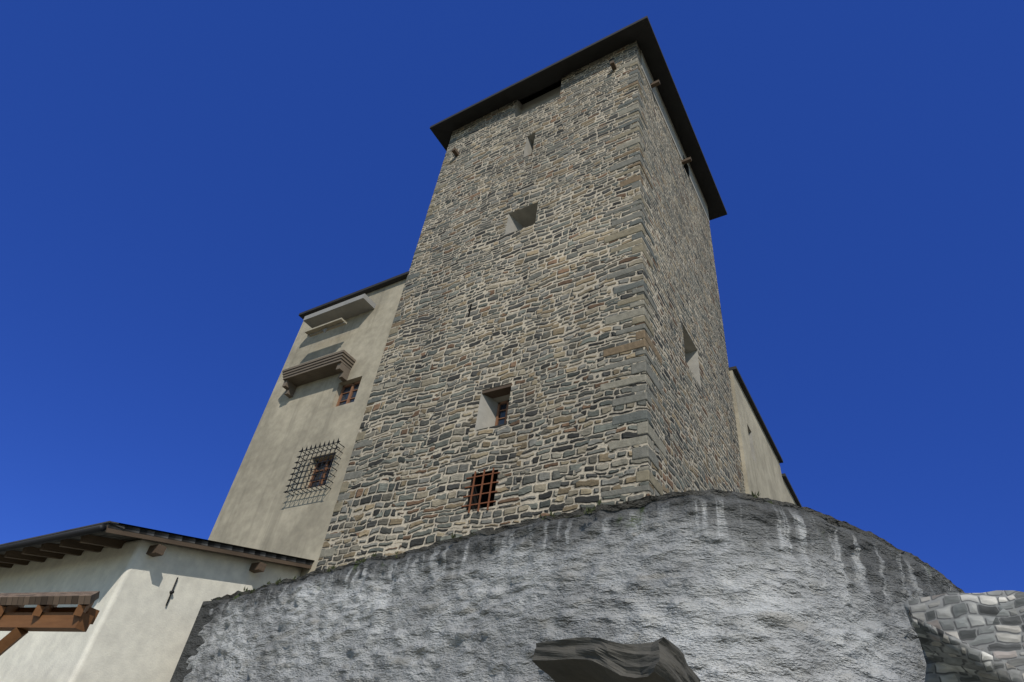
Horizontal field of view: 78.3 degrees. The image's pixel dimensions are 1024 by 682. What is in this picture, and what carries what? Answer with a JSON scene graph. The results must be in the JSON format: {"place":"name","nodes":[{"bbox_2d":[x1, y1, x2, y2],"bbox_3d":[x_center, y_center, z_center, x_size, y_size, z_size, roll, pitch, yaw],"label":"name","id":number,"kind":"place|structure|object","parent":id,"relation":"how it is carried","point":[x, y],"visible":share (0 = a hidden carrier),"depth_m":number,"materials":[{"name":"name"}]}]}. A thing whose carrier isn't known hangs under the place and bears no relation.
{"place":"outdoors","nodes":[
{"label":"outdoors","id":0,"kind":"place"},
{"bbox_2d":[0,524,311,681],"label":"white building","id":1,"kind":"structure","parent":0,"point":[138,630],"depth_m":13.30,"materials":[{"name":"white paint"}]},
{"bbox_2d":[0,523,312,564],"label":"roof eaves","id":2,"kind":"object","parent":1,"relation":"on","point":[105,534],"depth_m":13.77,"materials":[{"name":"brown wood"}]},
{"bbox_2d":[0,521,314,561],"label":"verge shingles","id":3,"kind":"object","parent":2,"relation":"attached to","point":[116,524],"visible":0.33,"depth_m":13.68,"materials":[{"name":"black wood"}]},
{"bbox_2d":[0,0,1023,592],"label":"sky","id":4,"kind":"structure","parent":0,"point":[182,181],"materials":[{"name":"blue"}]},
{"bbox_2d":[452,60,691,425],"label":"wall openings","id":5,"kind":"object","parent":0,"point":[502,408],"visible":0.45,"depth_m":16.91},
{"bbox_2d":[641,51,709,223],"bbox_3d":[7.266,-8.666,27.534,0.025,1.600,8.500,-16,-46,27],"label":"tower band","id":6,"kind":"object","parent":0,"point":[666,118],"visible":0.92,"depth_m":26.96,"materials":[{"name":"grey stone"}]},
{"label":"ground","id":7,"kind":"structure","parent":0,"visible":0},
{"bbox_2d":[0,602,98,655],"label":"wooden canopy frame","id":8,"kind":"object","parent":7,"relation":"on","point":[19,622],"visible":0.8,"depth_m":7.35,"materials":[{"name":"brown wood"}]},
{"bbox_2d":[0,591,99,604],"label":"shelter roof","id":9,"kind":"structure","parent":8,"relation":"on","point":[57,598],"depth_m":7.46,"materials":[{"name":"brown wood"}]},
{"bbox_2d":[208,279,405,576],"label":"annex wing","id":10,"kind":"structure","parent":7,"relation":"on","point":[261,510],"depth_m":20.23,"materials":[{"name":"beige paint"}]},
{"bbox_2d":[284,438,344,495],"bbox_3d":[-5.840,3.776,18.758,1.800,1.580,0.320,-16,-46,27],"label":"window grille","id":11,"kind":"object","parent":10,"relation":"attached to","point":[302,471],"visible":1,"depth_m":18.64,"materials":[{"name":"grey metal"}]},
{"bbox_2d":[282,294,375,397],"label":"bay projections","id":12,"kind":"object","parent":10,"relation":"attached to","point":[341,362],"visible":1,"depth_m":22.32,"materials":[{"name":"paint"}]},
{"bbox_2d":[307,322,344,336],"bbox_3d":[-6.828,-0.366,22.907,1.910,0.200,0.070,-16,-46,27],"label":"ledge","id":13,"kind":"object","parent":12,"relation":"attached to","point":[325,329],"visible":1,"depth_m":22.90,"materials":[{"name":"grey stone"}]},
{"bbox_2d":[308,381,360,487],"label":"annex windows","id":14,"kind":"structure","parent":10,"relation":"in","point":[348,393],"depth_m":20.66,"materials":[{"name":"brown wood"}]},
{"bbox_2d":[298,271,408,318],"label":"annex roof","id":15,"kind":"structure","parent":10,"relation":"on","point":[382,284],"depth_m":24.16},
{"bbox_2d":[315,41,745,569],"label":"tower","id":16,"kind":"structure","parent":7,"relation":"on","point":[516,263],"depth_m":18.28,"materials":[{"name":"stone"}]},
{"bbox_2d":[461,468,499,512],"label":"low tower bars","id":17,"kind":"object","parent":16,"relation":"attached to","point":[481,493],"visible":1,"depth_m":14.82,"materials":[{"name":"brown metal"}]},
{"bbox_2d":[319,58,665,557],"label":"corner stones","id":18,"kind":"object","parent":16,"relation":"attached to","point":[642,451],"visible":0.51,"depth_m":16.37,"materials":[{"name":"grey stone"}]},
{"bbox_2d":[430,16,726,220],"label":"tower roof","id":19,"kind":"structure","parent":16,"relation":"on","point":[547,79],"depth_m":26.94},
{"bbox_2d":[183,489,964,681],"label":"curved wall","id":20,"kind":"structure","parent":7,"relation":"on","point":[714,585],"depth_m":7.24,"materials":[{"name":"grey stone"}]},
{"bbox_2d":[170,599,227,681],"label":"curved wall return","id":21,"kind":"object","parent":20,"relation":"attached to","point":[195,641],"visible":0.2,"depth_m":12.45,"materials":[{"name":"grey stone"}]},
{"bbox_2d":[243,491,772,590],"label":"wall moss tufts","id":22,"kind":"object","parent":20,"relation":"on","point":[588,510],"visible":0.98,"depth_m":9.01,"materials":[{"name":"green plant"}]},
{"bbox_2d":[532,637,700,681],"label":"rock slab","id":23,"kind":"object","parent":20,"relation":"on","point":[592,659],"visible":1,"depth_m":5.65,"materials":[{"name":"stone"}]},
{"bbox_2d":[729,366,801,506],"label":"wing","id":24,"kind":"structure","parent":7,"relation":"on","point":[761,459],"depth_m":24.55,"materials":[{"name":"beige paint"}]},
{"bbox_2d":[903,590,1023,681],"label":"rubble wall","id":25,"kind":"structure","parent":7,"relation":"on","point":[970,637],"depth_m":4.66,"materials":[{"name":"grey stone"}]}
]}

